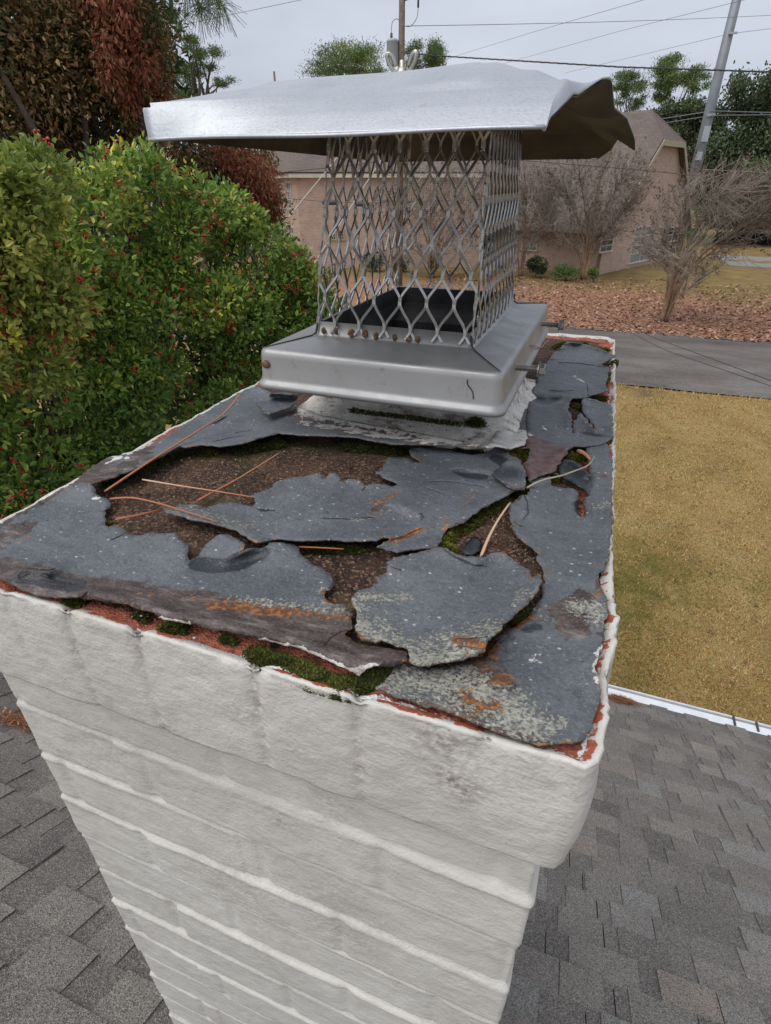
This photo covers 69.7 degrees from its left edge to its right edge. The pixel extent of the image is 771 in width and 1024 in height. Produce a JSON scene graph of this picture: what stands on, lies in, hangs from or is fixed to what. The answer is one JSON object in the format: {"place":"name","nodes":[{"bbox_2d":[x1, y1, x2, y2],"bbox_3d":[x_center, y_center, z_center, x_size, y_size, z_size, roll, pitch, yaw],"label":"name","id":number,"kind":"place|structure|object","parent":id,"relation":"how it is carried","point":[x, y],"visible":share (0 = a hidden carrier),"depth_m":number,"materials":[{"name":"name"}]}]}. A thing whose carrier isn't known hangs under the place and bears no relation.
{"place":"outdoors","nodes":[
{"label":"outdoors","id":0,"kind":"place"},
{"bbox_2d":[183,0,298,24],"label":"overhead wire","id":1,"kind":"object","parent":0,"point":[251,10],"visible":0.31,"depth_m":27.59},
{"bbox_2d":[10,0,770,176],"label":"sky","id":2,"kind":"structure","parent":0,"point":[276,38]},
{"bbox_2d":[18,194,770,725],"bbox_3d":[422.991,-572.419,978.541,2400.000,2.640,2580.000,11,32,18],"label":"ground","id":3,"kind":"structure","parent":0,"point":[742,276],"depth_m":11.16,"materials":[{"name":"plant"}]},
{"bbox_2d":[0,129,105,472],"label":"holly tree","id":4,"kind":"object","parent":3,"relation":"on","point":[33,205],"visible":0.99,"depth_m":2.26,"materials":[{"name":"green plant"}]},
{"bbox_2d":[0,0,203,433],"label":"vine tree","id":5,"kind":"object","parent":3,"relation":"on","point":[67,67],"visible":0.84,"depth_m":4.15,"materials":[{"name":"brown plant"}]},
{"bbox_2d":[134,0,246,46],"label":"pine branch","id":6,"kind":"object","parent":5,"relation":"attached to","point":[202,9],"visible":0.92,"depth_m":4.30,"materials":[{"name":"green plant"}]},
{"bbox_2d":[0,131,336,519],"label":"holly tree","id":7,"kind":"object","parent":3,"relation":"on","point":[117,269],"visible":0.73,"depth_m":3.39,"materials":[{"name":"green plant"}]},
{"bbox_2d":[162,30,184,236],"bbox_3d":[-10.108,-16.700,26.413,2.311,11.161,3.922,-8,31,-13],"label":"pine tree","id":8,"kind":"object","parent":3,"relation":"on","point":[178,82],"depth_m":24.81,"materials":[{"name":"green plant"}]},
{"bbox_2d":[170,29,241,270],"bbox_3d":[-8.783,-17.605,28.166,4.173,10.890,3.950,-2,31,-4],"label":"pine tree","id":9,"kind":"object","parent":3,"relation":"on","point":[194,72],"visible":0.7,"depth_m":26.00,"materials":[{"name":"green plant"}]},
{"bbox_2d":[156,141,295,345],"bbox_3d":[-1.957,-1.398,7.581,1.494,6.579,2.619,-16,34,-25],"label":"vine tree","id":10,"kind":"object","parent":3,"relation":"on","point":[245,167],"visible":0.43,"depth_m":5.46,"materials":[{"name":"brown plant"}]},
{"bbox_2d":[150,275,352,425],"bbox_3d":[-1.137,0.585,5.777,1.754,5.737,1.331,-11,32,-18],"label":"evergreen bush","id":11,"kind":"object","parent":3,"relation":"on","point":[252,379],"visible":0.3,"depth_m":4.33,"materials":[{"name":"green plant"}]},
{"bbox_2d":[276,160,296,239],"bbox_3d":[-6.543,-19.207,35.453,3.547,5.845,7.476,-5,31,-9],"label":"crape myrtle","id":12,"kind":"object","parent":3,"relation":"on","point":[284,182],"visible":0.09,"depth_m":33.12,"materials":[{"name":"brown plant"}]},
{"bbox_2d":[295,32,388,77],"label":"pine tree","id":13,"kind":"object","parent":3,"relation":"on","point":[356,55],"visible":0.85,"depth_m":65.52,"materials":[{"name":"green plant"}]},
{"bbox_2d":[361,249,384,271],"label":"shrub","id":14,"kind":"object","parent":3,"relation":"on","point":[373,260],"visible":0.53,"depth_m":32.34,"materials":[{"name":"green plant"}]},
{"bbox_2d":[259,150,493,267],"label":"brick house","id":15,"kind":"structure","parent":3,"relation":"on","point":[307,214],"depth_m":32.74,"materials":[{"name":"brown brick"}]},
{"bbox_2d":[286,181,292,208],"bbox_3d":[-5.751,-18.963,33.172,0.110,1.460,0.774,-15,34,-24],"label":"window","id":16,"kind":"structure","parent":15,"relation":"in","point":[289,190],"depth_m":33.14,"materials":[{"name":"white glass"}]},
{"bbox_2d":[288,227,294,242],"bbox_3d":[-5.835,-17.091,34.463,0.110,1.183,0.971,-15,34,-24],"label":"window","id":17,"kind":"structure","parent":15,"relation":"in","point":[291,234],"depth_m":34.28,"materials":[{"name":"white glass"}]},
{"bbox_2d":[330,230,336,239],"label":"window","id":18,"kind":"structure","parent":15,"relation":"in","point":[334,236],"depth_m":33.32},
{"bbox_2d":[339,230,345,239],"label":"window","id":19,"kind":"structure","parent":15,"relation":"in","point":[343,235],"depth_m":33.31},
{"bbox_2d":[0,672,770,1023],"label":"house","id":20,"kind":"structure","parent":3,"relation":"on","point":[652,904],"depth_m":2.17,"materials":[{"name":"grey"}]},
{"bbox_2d":[0,703,32,734],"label":"pine straw","id":21,"kind":"object","parent":20,"relation":"on","point":[21,720],"visible":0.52,"depth_m":2.84,"materials":[{"name":"brown plant"}]},
{"bbox_2d":[0,333,619,1023],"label":"brick chimney","id":22,"kind":"object","parent":20,"relation":"on","point":[268,845],"visible":0.5,"depth_m":0.43,"materials":[{"name":"white paint"}]},
{"bbox_2d":[115,509,160,519],"bbox_3d":[-0.205,0.002,0.460,0.035,0.003,0.002,-16,34,-25],"label":"pine needle","id":23,"kind":"object","parent":22,"relation":"on","point":[129,516],"visible":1,"depth_m":0.46,"materials":[{"name":"brown plant"}]},
{"bbox_2d":[110,497,217,521],"bbox_3d":[-0.183,-0.004,0.460,0.116,0.006,0.010,12,33,20],"label":"pine needle","id":24,"kind":"object","parent":22,"relation":"on","point":[160,504],"visible":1,"depth_m":0.47,"materials":[{"name":"brown plant"}]},
{"bbox_2d":[104,393,240,491],"bbox_3d":[-0.205,-0.079,0.576,0.014,0.019,0.227,10,32,16],"label":"pine needle","id":25,"kind":"object","parent":22,"relation":"on","point":[137,469],"visible":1,"depth_m":0.54,"materials":[{"name":"brown plant"}]},
{"bbox_2d":[142,479,253,497],"bbox_3d":[-0.169,-0.021,0.494,0.118,0.004,0.004,11,32,18],"label":"pine needle","id":26,"kind":"object","parent":22,"relation":"on","point":[194,487],"visible":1,"depth_m":0.50,"materials":[{"name":"brown plant"}]},
{"bbox_2d":[196,452,279,501],"bbox_3d":[-0.135,-0.035,0.524,0.005,0.003,0.113,16,34,25],"label":"pine needle","id":27,"kind":"object","parent":22,"relation":"on","point":[203,497],"visible":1,"depth_m":0.51,"materials":[{"name":"brown plant"}]},
{"bbox_2d":[0,385,529,675],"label":"coating sheet","id":28,"kind":"object","parent":22,"relation":"on","point":[65,541],"visible":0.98,"depth_m":0.41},
{"bbox_2d":[256,392,298,414],"bbox_3d":[-0.132,-0.135,0.668,0.048,0.012,0.066,11,32,18],"label":"coating flake","id":29,"kind":"object","parent":28,"relation":"on","point":[277,402],"visible":1,"depth_m":0.67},
{"bbox_2d":[299,546,343,549],"bbox_3d":[-0.049,0.027,0.422,0.034,0.001,0.010,11,32,18],"label":"pine needle","id":30,"kind":"object","parent":22,"relation":"on","point":[320,547],"visible":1,"depth_m":0.42,"materials":[{"name":"brown plant"}]},
{"bbox_2d":[57,341,618,703],"bbox_3d":[0.129,-0.086,0.617,0.906,0.012,0.407,-24,38,-34],"label":"moss","id":31,"kind":"object","parent":22,"relation":"on","point":[367,681],"visible":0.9,"depth_m":0.43,"materials":[{"name":"green plant"}]},
{"bbox_2d":[162,446,521,553],"bbox_3d":[-0.004,-0.010,0.482,0.334,0.014,0.167,-17,34,-26],"label":"coating sheet","id":32,"kind":"object","parent":22,"relation":"on","point":[430,498],"visible":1,"depth_m":0.47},
{"bbox_2d":[492,459,526,490],"bbox_3d":[0.116,-0.035,0.513,0.033,0.004,0.062,11,32,18],"label":"coating flake","id":33,"kind":"object","parent":32,"relation":"on","point":[510,474],"visible":1,"depth_m":0.51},
{"bbox_2d":[106,362,611,735],"bbox_3d":[0.014,-0.104,0.644,0.465,0.013,0.763,11,32,18],"label":"mortar debris","id":34,"kind":"object","parent":22,"relation":"on","point":[485,532],"visible":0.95,"depth_m":0.52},
{"bbox_2d":[143,49,635,417],"bbox_3d":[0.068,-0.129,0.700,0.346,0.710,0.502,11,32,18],"label":"chimney cap","id":35,"kind":"object","parent":22,"relation":"on","point":[474,351],"visible":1,"depth_m":0.54,"materials":[{"name":"silver metal"}]},
{"bbox_2d":[347,407,490,429],"bbox_3d":[0.039,-0.105,0.637,0.169,0.023,0.036,11,32,18],"label":"moss cushion","id":36,"kind":"object","parent":22,"relation":"on","point":[475,421],"visible":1,"depth_m":0.62,"materials":[{"name":"plant"}]},
{"bbox_2d":[351,546,541,666],"bbox_3d":[0.039,0.052,0.365,0.104,0.020,0.134,20,36,30],"label":"coating sheet","id":37,"kind":"object","parent":22,"relation":"on","point":[432,606],"visible":1,"depth_m":0.36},
{"bbox_2d":[462,537,481,555],"bbox_3d":[0.068,0.026,0.429,0.014,0.005,0.030,11,32,18],"label":"coating flake","id":38,"kind":"object","parent":22,"relation":"on","point":[472,546],"visible":1,"depth_m":0.43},
{"bbox_2d":[375,443,614,746],"bbox_3d":[0.118,0.015,0.442,0.120,0.011,0.402,11,32,18],"label":"coating sheet","id":39,"kind":"object","parent":22,"relation":"on","point":[532,679],"visible":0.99,"depth_m":0.33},
{"bbox_2d":[526,455,594,488],"bbox_3d":[0.164,-0.036,0.508,0.085,0.013,0.009,-17,34,-26],"label":"grass stem","id":40,"kind":"object","parent":39,"relation":"on","point":[534,483],"visible":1,"depth_m":0.50,"materials":[{"name":"beige plant"}]},
{"bbox_2d":[479,502,510,556],"bbox_3d":[0.088,0.013,0.442,0.010,0.012,0.072,11,32,18],"label":"grass stem","id":41,"kind":"object","parent":22,"relation":"on","point":[489,536],"visible":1,"depth_m":0.44,"materials":[{"name":"beige plant"}]},
{"bbox_2d":[521,342,615,482],"bbox_3d":[0.244,-0.152,0.722,0.107,0.013,0.542,11,32,18],"label":"coating sheet","id":42,"kind":"object","parent":22,"relation":"on","point":[573,370],"visible":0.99,"depth_m":0.68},
{"bbox_2d":[557,459,591,495],"bbox_3d":[0.178,-0.034,0.518,0.022,0.009,0.066,-9,32,-14],"label":"coating flake","id":43,"kind":"object","parent":22,"relation":"on","point":[581,479],"visible":0.99,"depth_m":0.52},
{"bbox_2d":[577,449,591,460],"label":"dead leaf","id":44,"kind":"object","parent":22,"relation":"on","point":[584,453],"visible":1,"depth_m":0.56,"materials":[{"name":"brown plant"}]},
{"bbox_2d":[608,691,641,708],"bbox_3d":[2.068,1.667,4.970,0.459,0.177,0.257,11,32,18],"label":"pine straw","id":45,"kind":"object","parent":20,"relation":"on","point":[622,699],"visible":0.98,"depth_m":4.91,"materials":[{"name":"brown plant"}]},
{"bbox_2d":[389,256,409,271],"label":"shrub","id":46,"kind":"object","parent":3,"relation":"on","point":[404,267],"visible":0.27,"depth_m":32.48,"materials":[{"name":"green plant"}]},
{"bbox_2d":[386,0,418,286],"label":"utility pole","id":47,"kind":"object","parent":3,"relation":"on","point":[396,47],"visible":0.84,"depth_m":22.93,"materials":[{"name":"brown wood"}]},
{"bbox_2d":[267,157,337,243],"bbox_3d":[-2.732,-15.472,25.208,6.728,6.672,0.157,0,31,0],"label":"overhead wire","id":48,"kind":"object","parent":47,"relation":"attached to","point":[308,192],"visible":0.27,"depth_m":25.62,"materials":[{"name":"grey metal"}]},
{"bbox_2d":[279,161,379,172],"bbox_3d":[-3.712,-16.267,26.272,9.086,0.736,0.329,7,31,12],"label":"overhead wire","id":49,"kind":"object","parent":47,"relation":"attached to","point":[320,168],"visible":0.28,"depth_m":26.30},
{"bbox_2d":[314,160,380,262],"bbox_3d":[-1.787,-13.470,25.206,5.271,6.543,0.228,-11,32,-17],"label":"overhead wire","id":50,"kind":"object","parent":47,"relation":"attached to","point":[349,209],"visible":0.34,"depth_m":25.13,"materials":[{"name":"grey metal"}]},
{"bbox_2d":[282,198,481,202],"bbox_3d":[-1.567,-14.956,26.562,13.921,0.239,1.232,4,31,8],"label":"overhead wire","id":51,"kind":"object","parent":47,"relation":"attached to","point":[383,202],"visible":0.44,"depth_m":26.04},
{"bbox_2d":[322,200,335,204],"bbox_3d":[-2.658,-14.852,26.531,0.840,0.270,0.220,11,32,18],"label":"splice case","id":52,"kind":"object","parent":51,"relation":"hanging from","point":[332,202],"visible":0.46,"depth_m":26.43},
{"bbox_2d":[357,200,369,206],"bbox_3d":[-1.082,-14.512,26.049,0.720,0.270,0.220,11,32,18],"label":"splice case","id":53,"kind":"object","parent":51,"relation":"hanging from","point":[360,203],"visible":0.48,"depth_m":26.00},
{"bbox_2d":[406,52,770,72],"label":"overhead wire","id":54,"kind":"object","parent":47,"relation":"attached to","point":[600,65],"visible":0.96,"depth_m":19.65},
{"bbox_2d":[414,15,770,25],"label":"overhead wire","id":55,"kind":"object","parent":47,"relation":"attached to","point":[575,22],"visible":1,"depth_m":27.54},
{"bbox_2d":[405,32,449,69],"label":"pine tree","id":56,"kind":"object","parent":3,"relation":"on","point":[434,47],"visible":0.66,"depth_m":68.08,"materials":[{"name":"green plant"}]},
{"bbox_2d":[427,255,439,271],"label":"shrub","id":57,"kind":"object","parent":3,"relation":"on","point":[432,262],"visible":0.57,"depth_m":30.22,"materials":[{"name":"green plant"}]},
{"bbox_2d":[367,161,501,277],"bbox_3d":[2.635,-15.438,28.970,8.103,6.040,7.744,11,32,18],"label":"crape myrtle","id":58,"kind":"object","parent":3,"relation":"on","point":[478,192],"visible":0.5,"depth_m":28.84,"materials":[{"name":"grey plant"}]},
{"bbox_2d":[496,160,575,275],"bbox_3d":[7.781,-16.449,30.489,5.306,6.177,6.612,11,32,18],"label":"crape myrtle","id":59,"kind":"object","parent":3,"relation":"on","point":[525,245],"visible":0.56,"depth_m":29.56,"materials":[{"name":"brown plant"}]},
{"bbox_2d":[524,255,549,277],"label":"shrub","id":60,"kind":"object","parent":3,"relation":"on","point":[536,264],"visible":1,"depth_m":30.01,"materials":[{"name":"green plant"}]},
{"bbox_2d":[549,263,583,280],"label":"shrub","id":61,"kind":"object","parent":3,"relation":"on","point":[563,271],"visible":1,"depth_m":29.11,"materials":[{"name":"green plant"}]},
{"bbox_2d":[483,110,692,274],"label":"brick house","id":62,"kind":"structure","parent":3,"relation":"on","point":[665,145],"depth_m":32.07,"materials":[{"name":"brown brick"}]},
{"bbox_2d":[484,233,492,253],"bbox_3d":[6.395,-17.161,35.278,1.323,1.230,0.110,26,39,37],"label":"window","id":63,"kind":"structure","parent":62,"relation":"in","point":[484,233],"depth_m":35.17,"materials":[{"name":"grey glass"}]},
{"bbox_2d":[520,232,538,251],"bbox_3d":[8.679,-16.284,33.230,1.142,1.119,0.110,26,39,37],"label":"window","id":64,"kind":"structure","parent":62,"relation":"in","point":[531,249],"depth_m":33.23,"materials":[{"name":"grey glass"}]},
{"bbox_2d":[580,235,595,252],"bbox_3d":[11.365,-15.114,30.904,0.859,1.163,0.110,26,39,37],"label":"window","id":65,"kind":"structure","parent":62,"relation":"in","point":[584,235],"depth_m":30.95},
{"bbox_2d":[598,228,615,252],"bbox_3d":[12.267,-15.015,30.584,0.110,1.236,1.599,26,39,37],"label":"window","id":66,"kind":"structure","parent":62,"relation":"in","point":[601,250],"depth_m":30.79,"materials":[{"name":"white glass"}]},
{"bbox_2d":[627,225,654,264],"bbox_3d":[15.791,-16.431,33.980,0.110,2.036,3.308,26,39,37],"label":"window","id":67,"kind":"structure","parent":62,"relation":"in","point":[636,259],"depth_m":33.80,"materials":[{"name":"grey glass"}]},
{"bbox_2d":[657,226,681,256],"bbox_3d":[19.058,-18.045,36.950,0.110,1.788,3.988,26,39,37],"label":"window","id":68,"kind":"structure","parent":62,"relation":"in","point":[671,233],"depth_m":36.98,"materials":[{"name":"grey glass"}]},
{"bbox_2d":[688,168,769,172],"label":"overhead wire","id":69,"kind":"object","parent":62,"relation":"attached to","point":[725,170],"visible":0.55,"depth_m":32.01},
{"bbox_2d":[522,136,665,278],"bbox_3d":[10.239,-15.345,28.234,6.886,6.560,7.708,11,32,18],"label":"crape myrtle","id":70,"kind":"object","parent":3,"relation":"on","point":[587,255],"visible":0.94,"depth_m":28.14,"materials":[{"name":"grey plant"}]},
{"bbox_2d":[587,265,600,282],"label":"shrub","id":71,"kind":"object","parent":3,"relation":"on","point":[594,272],"visible":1,"depth_m":28.77,"materials":[{"name":"green plant"}]},
{"bbox_2d":[420,270,770,342],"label":"fallen leaves","id":72,"kind":"object","parent":3,"relation":"on","point":[722,329],"visible":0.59,"depth_m":22.75,"materials":[{"name":"brown plant"}]},
{"bbox_2d":[610,68,654,111],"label":"pine tree","id":73,"kind":"object","parent":3,"relation":"on","point":[624,77],"visible":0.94,"depth_m":55.73,"materials":[{"name":"green plant"}]},
{"bbox_2d":[639,51,714,105],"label":"pine tree","id":74,"kind":"object","parent":3,"relation":"on","point":[666,81],"visible":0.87,"depth_m":54.08,"materials":[{"name":"green plant"}]},
{"bbox_2d":[646,89,728,233],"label":"oak tree","id":75,"kind":"object","parent":3,"relation":"on","point":[686,130],"visible":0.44,"depth_m":48.63,"materials":[{"name":"green plant"}]},
{"bbox_2d":[614,386,769,709],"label":"stray leaves","id":76,"kind":"object","parent":3,"relation":"on","point":[725,685],"visible":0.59,"depth_m":9.32,"materials":[{"name":"brown plant"}]},
{"bbox_2d":[619,149,770,321],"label":"crape myrtle","id":77,"kind":"object","parent":3,"relation":"on","point":[672,297],"visible":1,"depth_m":19.03,"materials":[{"name":"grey plant"}]},
{"bbox_2d":[683,228,708,292],"bbox_3d":[14.041,-11.510,25.517,0.916,2.838,1.069,-27,40,-37],"label":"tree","id":78,"kind":"object","parent":3,"relation":"on","point":[691,232],"visible":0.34,"depth_m":25.03,"materials":[{"name":"brown plant"}]},
{"bbox_2d":[680,0,740,250],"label":"steel pole","id":79,"kind":"object","parent":3,"relation":"on","point":[711,104],"visible":0.77,"depth_m":37.53,"materials":[{"name":"grey metal"}]},
{"bbox_2d":[503,0,742,63],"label":"overhead wire","id":80,"kind":"object","parent":79,"relation":"attached to","point":[637,26],"visible":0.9,"depth_m":40.93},
{"bbox_2d":[521,160,769,182],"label":"overhead wire","id":81,"kind":"object","parent":79,"relation":"attached to","point":[633,169],"visible":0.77,"depth_m":20.75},
{"bbox_2d":[566,28,770,72],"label":"overhead wire","id":82,"kind":"object","parent":79,"relation":"attached to","point":[671,47],"visible":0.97,"depth_m":43.74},
{"bbox_2d":[662,110,770,118],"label":"overhead wire","id":83,"kind":"object","parent":79,"relation":"attached to","point":[718,111],"visible":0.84,"depth_m":39.34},
{"bbox_2d":[666,114,770,122],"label":"overhead wire","id":84,"kind":"object","parent":79,"relation":"attached to","point":[719,115],"visible":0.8,"depth_m":39.45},
{"bbox_2d":[686,60,770,231],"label":"oak tree","id":85,"kind":"object","parent":3,"relation":"on","point":[746,136],"visible":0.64,"depth_m":45.01,"materials":[{"name":"green plant"}]},
{"bbox_2d":[690,196,770,245],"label":"oak tree","id":86,"kind":"object","parent":3,"relation":"on","point":[731,219],"visible":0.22,"depth_m":44.77,"materials":[{"name":"green plant"}]},
{"bbox_2d":[713,230,770,244],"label":"screen fence","id":87,"kind":"object","parent":3,"relation":"on","point":[764,241],"visible":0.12,"depth_m":47.14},
{"bbox_2d":[170,300,770,398],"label":"road","id":88,"kind":"structure","parent":0,"point":[641,362],"depth_m":16.59,"materials":[{"name":"grey asphalt"}]},
{"bbox_2d":[441,0,641,60],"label":"overhead wire","id":89,"kind":"object","parent":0,"point":[555,25],"visible":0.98,"depth_m":40.14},
{"bbox_2d":[566,293,770,385],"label":"overhead wire","id":90,"kind":"object","parent":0,"point":[669,351],"visible":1,"depth_m":8.95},
{"bbox_2d":[590,306,770,380],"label":"overhead wire","id":91,"kind":"object","parent":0,"point":[678,346],"visible":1,"depth_m":9.24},
{"bbox_2d":[609,383,770,723],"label":"lawn grass","id":92,"kind":"structure","parent":0,"point":[670,633],"depth_m":9.63,"materials":[{"name":"plant"}]},
{"bbox_2d":[718,255,770,267],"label":"side road","id":93,"kind":"structure","parent":0,"point":[734,263],"depth_m":36.52,"materials":[{"name":"grey concrete"}]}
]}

